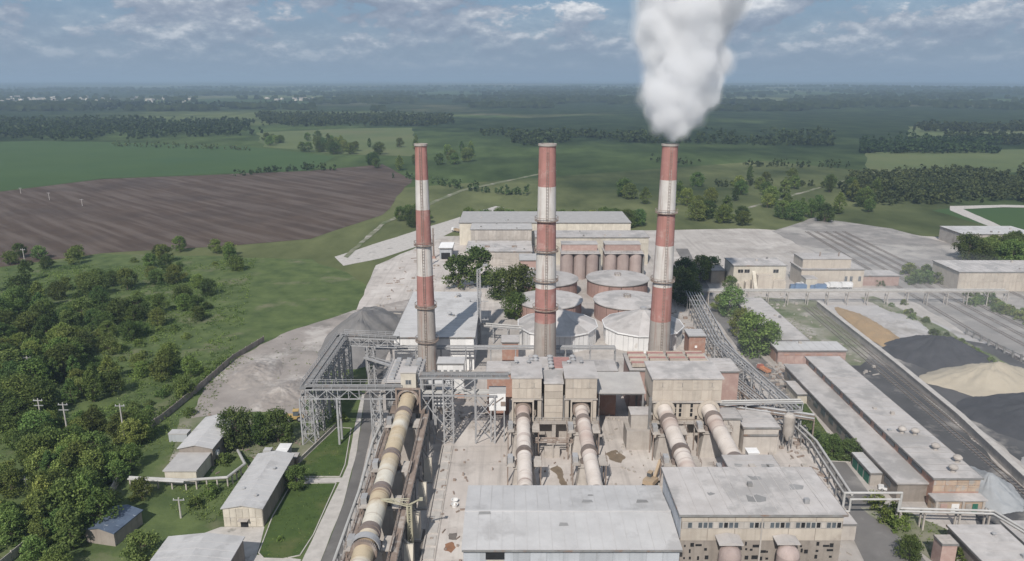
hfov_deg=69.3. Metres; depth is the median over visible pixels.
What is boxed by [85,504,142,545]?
blue shed
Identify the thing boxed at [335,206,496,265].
back road
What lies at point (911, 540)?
leafy tree
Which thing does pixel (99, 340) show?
pale tree
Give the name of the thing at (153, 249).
leafy tree
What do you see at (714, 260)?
pale tree
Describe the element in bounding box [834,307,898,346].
clay strip
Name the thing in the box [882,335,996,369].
coal pile
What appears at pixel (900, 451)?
clerestory window
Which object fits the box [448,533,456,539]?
mud patch
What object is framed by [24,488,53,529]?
slender tree
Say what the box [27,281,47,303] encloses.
slender tree
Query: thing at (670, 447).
rotary kiln
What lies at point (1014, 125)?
forest
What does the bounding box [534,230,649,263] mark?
crane hall
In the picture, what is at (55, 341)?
leafy tree
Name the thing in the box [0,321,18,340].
dark tree
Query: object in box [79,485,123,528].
slender tree
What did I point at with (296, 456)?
sheet shed
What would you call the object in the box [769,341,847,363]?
brick office
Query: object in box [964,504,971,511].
door
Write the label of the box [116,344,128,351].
bush
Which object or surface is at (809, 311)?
railway track
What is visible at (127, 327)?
dark tree
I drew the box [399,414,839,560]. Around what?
kiln yard
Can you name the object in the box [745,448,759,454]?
white cabin
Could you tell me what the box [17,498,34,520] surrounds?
pale tree
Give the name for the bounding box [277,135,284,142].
dark tree
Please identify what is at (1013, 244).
leafy tree
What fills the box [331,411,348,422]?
bush
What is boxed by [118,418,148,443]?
leafy tree
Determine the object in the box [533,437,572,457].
pipe crossing
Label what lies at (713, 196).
leafy tree
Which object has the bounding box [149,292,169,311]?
leafy tree
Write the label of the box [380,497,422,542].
service crane
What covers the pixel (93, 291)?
dark tree
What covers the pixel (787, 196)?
slender tree
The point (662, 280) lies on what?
chimney
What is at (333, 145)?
leafy tree
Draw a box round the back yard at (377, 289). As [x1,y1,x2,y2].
[356,237,496,316]
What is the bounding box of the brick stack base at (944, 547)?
[931,534,958,560]
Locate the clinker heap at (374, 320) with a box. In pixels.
[317,306,399,369]
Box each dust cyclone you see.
[718,546,741,560]
[776,545,799,560]
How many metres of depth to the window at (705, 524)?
135.46 m
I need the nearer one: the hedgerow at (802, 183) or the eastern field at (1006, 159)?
the hedgerow at (802, 183)
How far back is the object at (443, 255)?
404.30 m
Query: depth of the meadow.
280.08 m
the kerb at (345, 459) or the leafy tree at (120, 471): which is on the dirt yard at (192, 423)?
the kerb at (345, 459)
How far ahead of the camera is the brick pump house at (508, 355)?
255.74 m
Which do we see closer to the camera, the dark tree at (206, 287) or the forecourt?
the forecourt
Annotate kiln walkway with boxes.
[341,427,390,560]
[386,410,429,560]
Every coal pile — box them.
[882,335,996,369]
[956,392,1023,440]
[1004,511,1023,519]
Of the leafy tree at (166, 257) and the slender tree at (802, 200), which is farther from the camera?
the slender tree at (802, 200)
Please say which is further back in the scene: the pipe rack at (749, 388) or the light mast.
the light mast
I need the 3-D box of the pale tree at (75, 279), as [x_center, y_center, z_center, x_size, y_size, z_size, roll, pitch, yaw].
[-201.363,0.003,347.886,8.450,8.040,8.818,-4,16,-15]
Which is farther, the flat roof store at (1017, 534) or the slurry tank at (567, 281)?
the slurry tank at (567, 281)
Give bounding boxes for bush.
[59,420,69,430]
[72,289,83,298]
[83,325,92,330]
[88,404,98,409]
[89,328,100,336]
[90,355,100,362]
[109,401,117,408]
[111,435,124,445]
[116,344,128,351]
[125,400,140,409]
[129,257,138,262]
[132,338,144,346]
[139,350,152,357]
[142,405,155,412]
[142,409,153,417]
[143,399,154,406]
[149,335,158,341]
[154,325,165,331]
[154,388,168,398]
[160,384,170,391]
[167,324,178,331]
[167,368,177,375]
[180,332,190,339]
[182,406,197,418]
[187,496,204,509]
[198,366,210,373]
[198,482,219,500]
[203,302,212,308]
[214,452,233,466]
[276,535,284,541]
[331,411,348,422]
[796,411,812,424]
[807,429,822,442]
[863,489,886,509]
[877,500,908,523]
[884,513,912,533]
[900,262,917,274]
[900,299,908,304]
[904,269,924,278]
[904,308,916,314]
[905,272,922,284]
[906,313,917,320]
[917,273,933,284]
[921,264,931,270]
[925,270,934,281]
[929,328,942,335]
[933,272,943,284]
[955,547,966,560]
[964,296,980,306]
[970,292,980,295]
[978,295,985,304]
[981,292,997,298]
[981,296,996,304]
[987,298,1000,305]
[987,356,996,361]
[990,305,999,313]
[995,303,1010,315]
[1000,304,1013,313]
[1004,304,1014,314]
[1010,310,1023,319]
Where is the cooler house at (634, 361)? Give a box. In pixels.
[623,351,709,410]
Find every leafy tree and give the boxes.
[0,337,17,349]
[0,347,26,373]
[0,463,11,489]
[0,467,23,498]
[0,501,25,526]
[0,507,30,545]
[3,274,32,296]
[10,331,30,350]
[11,243,27,256]
[12,298,29,316]
[14,385,58,417]
[14,435,54,471]
[16,358,53,385]
[18,349,37,360]
[20,340,44,355]
[21,336,45,354]
[27,521,52,550]
[33,421,55,432]
[38,255,55,268]
[40,408,66,426]
[43,335,68,353]
[44,349,62,362]
[47,322,71,339]
[50,443,75,464]
[53,325,76,340]
[54,433,86,455]
[60,439,101,467]
[63,247,81,263]
[63,416,89,433]
[64,340,87,364]
[67,368,83,377]
[67,410,88,428]
[68,464,100,480]
[72,447,113,478]
[72,469,107,498]
[75,499,104,527]
[81,407,107,432]
[90,291,110,309]
[97,303,110,317]
[97,369,126,395]
[99,451,120,471]
[102,459,130,484]
[104,411,131,438]
[115,267,139,289]
[117,442,144,469]
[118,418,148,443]
[123,305,143,321]
[123,406,145,418]
[125,412,155,440]
[127,476,153,501]
[141,252,158,267]
[146,307,166,325]
[147,354,172,381]
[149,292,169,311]
[151,244,163,254]
[154,244,173,261]
[154,346,177,369]
[156,253,172,270]
[157,340,181,365]
[163,263,189,283]
[170,375,197,398]
[171,236,186,251]
[174,293,191,309]
[180,355,201,375]
[186,294,205,309]
[207,238,221,253]
[221,241,236,255]
[222,244,236,259]
[260,132,269,141]
[265,135,274,144]
[272,135,279,142]
[283,463,309,489]
[297,141,305,150]
[303,141,312,150]
[304,132,310,140]
[312,130,321,136]
[314,135,321,145]
[324,141,330,150]
[327,142,340,153]
[332,141,340,152]
[339,140,347,149]
[343,142,356,153]
[352,141,358,150]
[371,157,380,167]
[394,206,405,220]
[395,137,403,146]
[403,207,415,219]
[434,153,443,164]
[441,253,474,288]
[443,144,452,154]
[446,149,457,161]
[449,152,458,164]
[459,206,474,217]
[459,245,493,285]
[621,183,638,198]
[626,210,639,227]
[676,182,683,197]
[677,187,693,205]
[685,199,708,220]
[690,254,714,280]
[691,195,704,205]
[703,187,718,201]
[709,293,729,311]
[713,204,736,222]
[722,275,737,288]
[730,175,745,185]
[736,210,752,225]
[759,181,773,193]
[760,186,781,204]
[761,193,774,206]
[762,171,771,181]
[784,168,798,181]
[788,175,800,188]
[820,432,844,456]
[845,177,857,187]
[863,198,876,211]
[894,533,924,560]
[984,237,999,254]
[995,238,1023,259]
[1002,230,1023,238]
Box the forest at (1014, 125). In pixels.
[912,119,1023,131]
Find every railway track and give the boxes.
[801,306,1023,495]
[805,231,1023,363]
[810,306,984,449]
[817,231,1023,346]
[824,231,1023,337]
[833,231,1022,327]
[845,231,1015,314]
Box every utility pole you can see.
[33,398,43,411]
[58,402,68,425]
[115,404,125,441]
[173,497,184,517]
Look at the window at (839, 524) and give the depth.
135.46 m
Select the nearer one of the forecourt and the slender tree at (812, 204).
the forecourt
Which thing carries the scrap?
on the plant yard at (722, 244)
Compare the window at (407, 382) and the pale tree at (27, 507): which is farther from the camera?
the window at (407, 382)
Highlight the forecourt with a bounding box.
[206,527,300,560]
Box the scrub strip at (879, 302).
[861,296,1009,364]
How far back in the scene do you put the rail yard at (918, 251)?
411.06 m
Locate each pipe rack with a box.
[332,425,384,560]
[684,290,751,393]
[714,342,801,437]
[737,378,784,438]
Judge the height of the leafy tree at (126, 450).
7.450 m
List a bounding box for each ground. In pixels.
[0,80,1023,284]
[191,299,408,419]
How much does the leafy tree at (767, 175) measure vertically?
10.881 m
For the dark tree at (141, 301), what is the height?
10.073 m
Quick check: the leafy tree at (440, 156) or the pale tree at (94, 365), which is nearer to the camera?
the pale tree at (94, 365)
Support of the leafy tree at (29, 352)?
on the meadow
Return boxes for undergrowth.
[0,256,256,559]
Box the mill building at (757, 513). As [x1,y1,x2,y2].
[661,467,848,560]
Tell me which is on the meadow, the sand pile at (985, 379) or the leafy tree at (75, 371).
the leafy tree at (75, 371)
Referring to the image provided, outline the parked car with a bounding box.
[878,484,886,490]
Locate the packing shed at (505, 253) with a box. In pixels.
[465,241,532,265]
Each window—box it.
[405,380,410,384]
[682,522,687,528]
[687,522,692,528]
[692,522,697,528]
[698,522,702,528]
[703,522,707,528]
[708,522,712,528]
[713,522,717,528]
[718,522,723,528]
[723,522,728,528]
[728,522,733,528]
[734,522,738,528]
[739,522,743,528]
[744,522,748,528]
[749,522,754,528]
[754,522,759,528]
[764,522,769,528]
[769,522,774,528]
[775,522,779,528]
[780,522,784,528]
[785,522,790,528]
[790,522,795,528]
[795,522,800,528]
[800,522,805,528]
[805,522,810,528]
[811,522,815,528]
[816,522,820,528]
[821,522,826,528]
[826,522,831,528]
[831,522,836,528]
[836,424,841,433]
[836,522,841,528]
[843,395,849,403]
[852,404,859,413]
[863,414,870,424]
[874,424,882,435]
[884,475,890,486]
[885,435,894,446]
[898,447,907,459]
[911,460,921,473]
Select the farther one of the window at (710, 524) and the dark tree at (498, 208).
the dark tree at (498, 208)
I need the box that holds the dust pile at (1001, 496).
[970,466,1023,513]
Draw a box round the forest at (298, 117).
[254,109,455,126]
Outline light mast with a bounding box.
[469,264,488,344]
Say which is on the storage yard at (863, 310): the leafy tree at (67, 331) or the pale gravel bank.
the pale gravel bank
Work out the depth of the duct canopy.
203.67 m
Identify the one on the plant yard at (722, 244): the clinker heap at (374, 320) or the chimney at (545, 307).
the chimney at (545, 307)
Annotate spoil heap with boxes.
[222,357,282,389]
[248,378,308,411]
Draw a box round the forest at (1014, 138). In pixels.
[943,128,1023,143]
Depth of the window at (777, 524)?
135.46 m
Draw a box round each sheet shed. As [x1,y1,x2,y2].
[263,447,272,451]
[275,443,292,452]
[291,452,299,463]
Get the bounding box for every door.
[852,457,857,470]
[858,464,862,476]
[863,470,868,483]
[950,504,959,511]
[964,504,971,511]
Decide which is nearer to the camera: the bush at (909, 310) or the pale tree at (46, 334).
the pale tree at (46, 334)
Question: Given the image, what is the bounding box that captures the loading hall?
[470,223,531,241]
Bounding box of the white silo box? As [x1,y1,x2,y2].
[489,386,505,441]
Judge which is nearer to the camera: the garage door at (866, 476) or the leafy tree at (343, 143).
the garage door at (866, 476)
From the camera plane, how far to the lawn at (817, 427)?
208.25 m
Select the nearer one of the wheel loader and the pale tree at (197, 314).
the wheel loader
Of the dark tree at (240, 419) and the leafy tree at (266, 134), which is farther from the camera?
the leafy tree at (266, 134)
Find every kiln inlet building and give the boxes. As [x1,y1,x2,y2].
[509,354,598,444]
[640,361,724,444]
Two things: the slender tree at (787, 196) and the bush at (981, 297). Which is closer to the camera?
the bush at (981, 297)
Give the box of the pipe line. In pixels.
[795,421,853,505]
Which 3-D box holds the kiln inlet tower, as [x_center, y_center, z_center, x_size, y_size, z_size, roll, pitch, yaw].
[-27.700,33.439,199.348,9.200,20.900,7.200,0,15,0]
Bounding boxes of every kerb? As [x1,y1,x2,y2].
[258,482,336,558]
[298,427,351,476]
[791,403,848,461]
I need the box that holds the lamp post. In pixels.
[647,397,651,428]
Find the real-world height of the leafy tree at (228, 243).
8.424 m
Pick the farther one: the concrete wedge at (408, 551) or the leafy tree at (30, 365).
the leafy tree at (30, 365)
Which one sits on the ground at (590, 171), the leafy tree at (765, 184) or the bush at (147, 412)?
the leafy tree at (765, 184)
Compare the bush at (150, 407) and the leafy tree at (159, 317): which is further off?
the leafy tree at (159, 317)
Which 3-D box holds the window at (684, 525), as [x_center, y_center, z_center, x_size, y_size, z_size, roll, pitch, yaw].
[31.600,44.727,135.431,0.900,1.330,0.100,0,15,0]
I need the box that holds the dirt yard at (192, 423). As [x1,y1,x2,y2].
[169,415,329,477]
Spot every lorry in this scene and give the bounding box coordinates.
[451,227,459,231]
[757,363,770,372]
[789,283,806,288]
[810,283,826,288]
[824,282,840,288]
[837,282,852,288]
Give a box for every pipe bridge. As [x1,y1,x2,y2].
[365,345,615,376]
[478,322,522,343]
[672,289,1008,304]
[717,399,803,433]
[719,405,814,441]
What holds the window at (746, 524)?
in the mill building at (757, 513)
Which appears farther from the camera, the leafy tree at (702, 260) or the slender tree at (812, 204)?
the slender tree at (812, 204)
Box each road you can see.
[321,311,402,560]
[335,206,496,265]
[676,249,924,560]
[950,205,1023,225]
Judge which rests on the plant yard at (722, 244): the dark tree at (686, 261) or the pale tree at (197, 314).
the dark tree at (686, 261)
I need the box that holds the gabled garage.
[150,533,244,560]
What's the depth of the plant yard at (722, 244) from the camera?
312.46 m
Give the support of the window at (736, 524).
in the mill building at (757, 513)
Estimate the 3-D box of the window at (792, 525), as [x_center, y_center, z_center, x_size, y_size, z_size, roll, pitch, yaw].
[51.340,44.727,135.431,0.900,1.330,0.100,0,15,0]
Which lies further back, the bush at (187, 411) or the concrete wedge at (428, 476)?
the bush at (187, 411)
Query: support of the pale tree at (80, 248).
on the meadow
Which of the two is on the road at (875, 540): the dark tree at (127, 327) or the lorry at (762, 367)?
the lorry at (762, 367)
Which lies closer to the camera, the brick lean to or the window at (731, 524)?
the window at (731, 524)
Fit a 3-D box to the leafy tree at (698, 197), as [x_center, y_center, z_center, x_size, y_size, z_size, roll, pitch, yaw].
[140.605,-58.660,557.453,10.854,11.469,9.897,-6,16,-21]
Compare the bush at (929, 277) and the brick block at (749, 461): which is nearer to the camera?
the brick block at (749, 461)
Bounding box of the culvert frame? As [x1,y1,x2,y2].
[420,445,452,560]
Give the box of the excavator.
[642,459,663,484]
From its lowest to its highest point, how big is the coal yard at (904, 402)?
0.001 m
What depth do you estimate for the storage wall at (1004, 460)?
223.01 m
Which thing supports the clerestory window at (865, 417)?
in the workshop hall
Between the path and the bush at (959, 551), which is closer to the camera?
the bush at (959, 551)
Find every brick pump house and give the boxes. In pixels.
[501,335,519,360]
[684,329,706,352]
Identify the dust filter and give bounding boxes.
[384,356,425,433]
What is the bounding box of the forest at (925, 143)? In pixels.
[858,130,1006,153]
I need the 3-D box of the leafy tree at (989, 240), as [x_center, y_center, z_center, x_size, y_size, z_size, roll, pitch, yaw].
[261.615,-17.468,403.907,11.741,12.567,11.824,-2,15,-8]
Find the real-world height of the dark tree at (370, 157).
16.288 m
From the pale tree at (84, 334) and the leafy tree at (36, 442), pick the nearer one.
the leafy tree at (36, 442)
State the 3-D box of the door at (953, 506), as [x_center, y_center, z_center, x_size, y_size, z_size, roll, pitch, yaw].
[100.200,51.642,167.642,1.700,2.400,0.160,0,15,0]
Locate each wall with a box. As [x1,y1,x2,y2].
[298,424,335,461]
[816,301,1023,486]
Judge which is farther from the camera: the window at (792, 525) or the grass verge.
the grass verge
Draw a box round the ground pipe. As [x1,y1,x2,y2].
[127,449,245,489]
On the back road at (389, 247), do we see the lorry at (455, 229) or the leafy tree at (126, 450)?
the lorry at (455, 229)
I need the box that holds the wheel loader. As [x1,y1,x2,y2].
[287,408,310,422]
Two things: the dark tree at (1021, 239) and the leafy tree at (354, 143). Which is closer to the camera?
the dark tree at (1021, 239)
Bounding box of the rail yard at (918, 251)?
[772,218,1023,357]
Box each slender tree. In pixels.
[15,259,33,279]
[24,474,60,516]
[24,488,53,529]
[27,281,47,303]
[30,292,44,305]
[30,325,45,340]
[38,450,56,476]
[46,358,63,382]
[46,458,70,479]
[50,504,85,549]
[59,450,78,479]
[60,377,80,403]
[65,355,82,378]
[69,472,92,510]
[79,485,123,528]
[81,366,103,400]
[97,354,119,372]
[250,411,271,445]
[394,155,404,169]
[459,141,463,152]
[639,186,651,203]
[722,195,732,214]
[731,185,740,200]
[746,165,753,179]
[779,178,790,197]
[783,192,792,206]
[800,197,808,214]
[805,199,816,217]
[825,175,833,191]
[832,192,847,213]
[847,179,859,201]
[871,177,882,195]
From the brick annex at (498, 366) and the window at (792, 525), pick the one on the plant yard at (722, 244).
the brick annex at (498, 366)
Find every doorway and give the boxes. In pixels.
[241,522,248,526]
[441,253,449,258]
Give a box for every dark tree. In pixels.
[0,296,12,319]
[0,309,16,333]
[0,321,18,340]
[0,335,20,348]
[0,342,16,363]
[0,360,16,373]
[0,372,8,384]
[0,373,36,399]
[0,387,32,429]
[0,396,44,430]
[1,285,31,310]
[4,369,18,377]
[4,374,41,390]
[11,426,39,451]
[13,311,43,336]
[16,409,58,446]
[22,376,59,405]
[22,446,58,477]
[22,467,70,513]
[25,302,52,317]
[25,354,49,380]
[27,425,69,453]
[29,298,57,317]
[34,314,55,333]
[36,477,89,528]
[37,506,76,543]
[45,280,67,299]
[45,342,82,379]
[51,477,84,508]
[53,306,76,321]
[56,423,87,441]
[58,309,80,326]
[67,337,91,355]
[73,325,87,333]
[76,271,94,293]
[78,430,114,462]
[81,274,107,296]
[87,486,124,513]
[88,285,107,305]
[89,267,106,284]
[92,310,115,328]
[97,320,117,337]
[106,297,129,322]
[106,444,125,459]
[118,319,142,341]
[124,294,150,318]
[132,320,149,337]
[146,268,163,284]
[169,283,192,300]
[199,278,217,296]
[215,405,254,450]
[225,254,243,270]
[259,405,294,442]
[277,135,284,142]
[314,140,324,151]
[319,139,326,149]
[365,152,379,164]
[372,141,385,154]
[405,213,415,227]
[461,147,475,161]
[482,267,513,299]
[493,206,505,210]
[499,291,529,319]
[502,262,535,299]
[616,177,632,196]
[622,208,634,225]
[634,208,646,225]
[672,265,700,299]
[673,256,700,284]
[674,278,703,306]
[689,172,705,186]
[698,199,717,218]
[717,285,748,317]
[734,179,748,194]
[735,205,750,221]
[736,309,780,358]
[755,176,765,188]
[755,321,783,346]
[773,200,789,218]
[785,200,808,220]
[808,194,824,209]
[815,202,835,221]
[823,173,838,186]
[853,186,875,206]
[951,232,987,259]
[973,244,994,259]
[981,240,1011,259]
[996,233,1019,245]
[1004,236,1023,251]
[1011,240,1023,256]
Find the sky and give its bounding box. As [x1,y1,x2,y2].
[0,0,1023,80]
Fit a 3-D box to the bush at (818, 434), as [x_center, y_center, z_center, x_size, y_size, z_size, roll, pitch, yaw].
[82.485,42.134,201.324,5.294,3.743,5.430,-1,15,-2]
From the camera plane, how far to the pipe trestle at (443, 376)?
197.18 m
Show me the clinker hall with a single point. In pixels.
(456, 318)
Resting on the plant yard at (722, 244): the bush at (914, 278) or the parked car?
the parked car
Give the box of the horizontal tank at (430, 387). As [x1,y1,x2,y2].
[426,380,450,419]
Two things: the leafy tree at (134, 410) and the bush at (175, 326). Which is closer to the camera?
the leafy tree at (134, 410)
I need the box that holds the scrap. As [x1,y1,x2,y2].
[208,258,834,560]
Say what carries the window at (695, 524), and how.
in the mill building at (757, 513)
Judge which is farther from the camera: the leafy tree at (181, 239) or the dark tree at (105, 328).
the leafy tree at (181, 239)
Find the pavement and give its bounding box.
[302,394,363,560]
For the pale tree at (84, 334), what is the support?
on the meadow
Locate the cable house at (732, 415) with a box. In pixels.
[719,407,742,447]
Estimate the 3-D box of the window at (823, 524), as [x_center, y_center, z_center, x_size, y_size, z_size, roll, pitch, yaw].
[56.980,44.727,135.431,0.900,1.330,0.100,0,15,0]
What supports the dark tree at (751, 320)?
on the plant yard at (722, 244)
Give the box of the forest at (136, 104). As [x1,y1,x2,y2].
[6,99,321,110]
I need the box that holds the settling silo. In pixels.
[781,412,795,450]
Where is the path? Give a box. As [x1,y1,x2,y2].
[297,477,341,482]
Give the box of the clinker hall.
[393,292,481,369]
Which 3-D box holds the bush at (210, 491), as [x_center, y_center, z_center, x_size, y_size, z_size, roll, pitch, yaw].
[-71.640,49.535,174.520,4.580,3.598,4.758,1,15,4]
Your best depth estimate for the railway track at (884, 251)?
429.15 m
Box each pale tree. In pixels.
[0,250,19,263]
[0,459,17,470]
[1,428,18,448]
[14,433,47,455]
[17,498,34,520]
[18,534,49,560]
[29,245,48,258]
[39,339,49,354]
[39,542,73,560]
[44,329,52,339]
[58,276,72,290]
[66,295,95,317]
[68,377,90,398]
[69,245,85,257]
[71,330,96,350]
[71,376,81,392]
[74,272,86,287]
[83,308,100,325]
[85,361,102,374]
[95,335,108,350]
[95,371,110,385]
[99,336,120,354]
[104,270,119,285]
[119,529,161,560]
[128,352,148,370]
[132,360,149,376]
[143,265,156,277]
[188,305,205,319]
[189,274,203,287]
[702,256,720,273]
[727,306,752,334]
[835,437,862,460]
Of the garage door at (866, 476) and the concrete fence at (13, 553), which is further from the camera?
the garage door at (866, 476)
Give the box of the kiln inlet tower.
[390,366,427,445]
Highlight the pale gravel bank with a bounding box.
[867,308,931,336]
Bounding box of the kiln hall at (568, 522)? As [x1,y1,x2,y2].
[461,485,682,560]
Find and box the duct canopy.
[597,372,645,424]
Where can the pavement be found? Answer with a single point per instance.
(317, 546)
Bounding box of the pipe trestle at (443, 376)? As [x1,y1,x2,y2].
[419,370,509,443]
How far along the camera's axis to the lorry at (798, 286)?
343.70 m
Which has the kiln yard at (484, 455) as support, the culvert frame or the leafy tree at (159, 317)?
the culvert frame
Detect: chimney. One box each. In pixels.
[414,143,438,388]
[532,143,558,356]
[648,143,678,352]
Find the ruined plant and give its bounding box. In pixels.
[724,257,787,288]
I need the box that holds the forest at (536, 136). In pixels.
[479,125,836,145]
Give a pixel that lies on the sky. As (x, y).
(41, 40)
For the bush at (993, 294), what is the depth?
328.99 m
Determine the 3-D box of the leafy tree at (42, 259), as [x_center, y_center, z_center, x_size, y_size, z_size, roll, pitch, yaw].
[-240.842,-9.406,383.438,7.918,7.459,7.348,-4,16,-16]
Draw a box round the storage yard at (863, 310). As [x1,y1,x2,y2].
[827,305,1023,450]
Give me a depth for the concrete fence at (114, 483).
177.35 m
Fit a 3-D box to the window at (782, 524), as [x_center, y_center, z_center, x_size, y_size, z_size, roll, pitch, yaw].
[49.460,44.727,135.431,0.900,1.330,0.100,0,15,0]
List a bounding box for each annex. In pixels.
[486,361,511,414]
[583,360,618,415]
[709,358,740,405]
[862,270,900,285]
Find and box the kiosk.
[841,507,857,539]
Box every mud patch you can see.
[414,540,423,560]
[444,542,455,552]
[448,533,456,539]
[550,465,566,484]
[605,450,625,462]
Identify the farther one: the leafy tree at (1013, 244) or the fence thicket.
the leafy tree at (1013, 244)
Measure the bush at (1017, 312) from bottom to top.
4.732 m
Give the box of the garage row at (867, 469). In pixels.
[851,452,882,484]
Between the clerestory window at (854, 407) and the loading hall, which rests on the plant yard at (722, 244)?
the loading hall
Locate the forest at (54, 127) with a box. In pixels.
[0,114,262,139]
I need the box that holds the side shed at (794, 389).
[785,381,807,402]
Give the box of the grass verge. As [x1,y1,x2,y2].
[756,297,868,364]
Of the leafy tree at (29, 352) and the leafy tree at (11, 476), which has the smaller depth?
the leafy tree at (11, 476)
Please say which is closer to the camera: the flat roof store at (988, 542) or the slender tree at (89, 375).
the flat roof store at (988, 542)
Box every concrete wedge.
[403,538,413,560]
[410,507,422,541]
[417,473,428,509]
[423,448,433,483]
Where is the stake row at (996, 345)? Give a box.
[965,328,1023,360]
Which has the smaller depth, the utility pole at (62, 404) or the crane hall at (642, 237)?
the utility pole at (62, 404)
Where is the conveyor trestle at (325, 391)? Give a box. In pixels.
[299,329,400,444]
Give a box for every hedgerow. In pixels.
[111,140,249,150]
[233,161,413,178]
[430,176,529,194]
[650,153,849,167]
[714,178,861,188]
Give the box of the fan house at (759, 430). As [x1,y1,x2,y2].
[738,410,780,453]
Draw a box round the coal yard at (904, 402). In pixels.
[851,337,1023,524]
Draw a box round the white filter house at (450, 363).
[436,356,465,397]
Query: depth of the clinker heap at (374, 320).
274.56 m
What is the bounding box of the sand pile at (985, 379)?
[919,361,1023,396]
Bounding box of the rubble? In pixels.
[376,250,879,560]
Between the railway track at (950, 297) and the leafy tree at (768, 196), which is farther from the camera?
the leafy tree at (768, 196)
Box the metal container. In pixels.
[168,429,190,441]
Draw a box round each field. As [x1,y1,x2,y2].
[0,141,333,190]
[0,164,411,266]
[256,128,414,155]
[865,149,1023,172]
[908,126,1023,137]
[933,208,1023,229]
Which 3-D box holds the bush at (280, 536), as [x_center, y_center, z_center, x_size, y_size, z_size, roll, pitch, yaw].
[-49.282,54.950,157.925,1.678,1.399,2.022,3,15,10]
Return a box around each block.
[559,241,600,279]
[602,241,644,273]
[705,264,725,282]
[721,455,779,466]
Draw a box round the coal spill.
[873,337,1023,460]
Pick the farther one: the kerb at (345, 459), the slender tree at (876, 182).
the slender tree at (876, 182)
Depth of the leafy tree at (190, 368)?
243.24 m
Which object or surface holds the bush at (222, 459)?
on the meadow
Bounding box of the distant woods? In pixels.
[0,84,1023,110]
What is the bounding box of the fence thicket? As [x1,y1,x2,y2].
[0,354,230,550]
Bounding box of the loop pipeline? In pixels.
[842,492,1023,532]
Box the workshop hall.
[784,356,987,513]
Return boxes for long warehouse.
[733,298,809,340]
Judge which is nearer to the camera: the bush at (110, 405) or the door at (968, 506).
the door at (968, 506)
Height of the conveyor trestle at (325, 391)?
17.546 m
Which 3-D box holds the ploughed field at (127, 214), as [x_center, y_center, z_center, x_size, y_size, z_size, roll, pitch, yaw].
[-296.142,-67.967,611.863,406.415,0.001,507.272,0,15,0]
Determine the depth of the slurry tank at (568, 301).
302.92 m
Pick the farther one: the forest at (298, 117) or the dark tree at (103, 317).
the forest at (298, 117)
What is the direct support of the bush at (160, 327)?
on the meadow
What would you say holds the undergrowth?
on the meadow
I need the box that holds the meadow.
[0,254,372,560]
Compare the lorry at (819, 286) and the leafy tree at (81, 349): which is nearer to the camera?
the leafy tree at (81, 349)
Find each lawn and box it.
[259,483,334,557]
[295,428,350,475]
[794,403,847,460]
[860,506,947,558]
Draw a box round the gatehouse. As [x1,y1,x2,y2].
[438,242,454,258]
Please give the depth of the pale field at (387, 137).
1226.81 m
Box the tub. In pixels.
[451,502,457,507]
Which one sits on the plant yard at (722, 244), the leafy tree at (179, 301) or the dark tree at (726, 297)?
the dark tree at (726, 297)
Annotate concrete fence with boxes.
[0,542,22,560]
[109,477,118,490]
[129,336,263,441]
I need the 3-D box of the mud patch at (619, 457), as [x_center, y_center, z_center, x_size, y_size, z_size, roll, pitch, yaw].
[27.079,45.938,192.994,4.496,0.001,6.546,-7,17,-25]
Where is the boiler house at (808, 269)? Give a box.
[789,252,865,288]
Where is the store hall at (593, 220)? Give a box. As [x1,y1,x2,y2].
[459,211,631,244]
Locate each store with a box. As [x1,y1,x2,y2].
[163,415,236,483]
[220,451,294,526]
[518,306,597,352]
[602,306,684,352]
[938,226,1023,243]
[946,524,1023,560]
[999,520,1023,544]
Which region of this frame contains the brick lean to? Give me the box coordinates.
[519,253,535,270]
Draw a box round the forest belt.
[841,162,1023,204]
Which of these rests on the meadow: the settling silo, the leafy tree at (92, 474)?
the leafy tree at (92, 474)
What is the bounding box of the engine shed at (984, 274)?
[932,260,1023,290]
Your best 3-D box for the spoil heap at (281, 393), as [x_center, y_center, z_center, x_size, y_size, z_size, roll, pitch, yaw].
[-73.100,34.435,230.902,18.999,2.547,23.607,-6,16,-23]
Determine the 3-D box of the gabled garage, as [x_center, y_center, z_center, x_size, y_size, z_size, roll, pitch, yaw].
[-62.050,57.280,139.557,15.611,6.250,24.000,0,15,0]
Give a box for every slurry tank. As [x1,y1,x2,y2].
[517,271,577,293]
[518,290,582,317]
[586,270,648,297]
[593,290,651,321]
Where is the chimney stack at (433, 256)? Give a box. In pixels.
[432,228,435,258]
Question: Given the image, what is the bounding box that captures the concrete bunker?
[623,406,652,449]
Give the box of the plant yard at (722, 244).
[341,229,1023,560]
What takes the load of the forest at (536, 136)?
on the ground at (590, 171)
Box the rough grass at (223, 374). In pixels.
[138,297,989,557]
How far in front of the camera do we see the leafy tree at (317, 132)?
1222.83 m
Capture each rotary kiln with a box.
[344,392,421,560]
[506,405,541,484]
[566,405,607,484]
[649,403,701,480]
[692,403,741,466]
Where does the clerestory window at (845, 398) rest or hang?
in the workshop hall
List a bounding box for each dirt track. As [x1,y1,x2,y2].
[344,170,556,257]
[726,180,843,219]

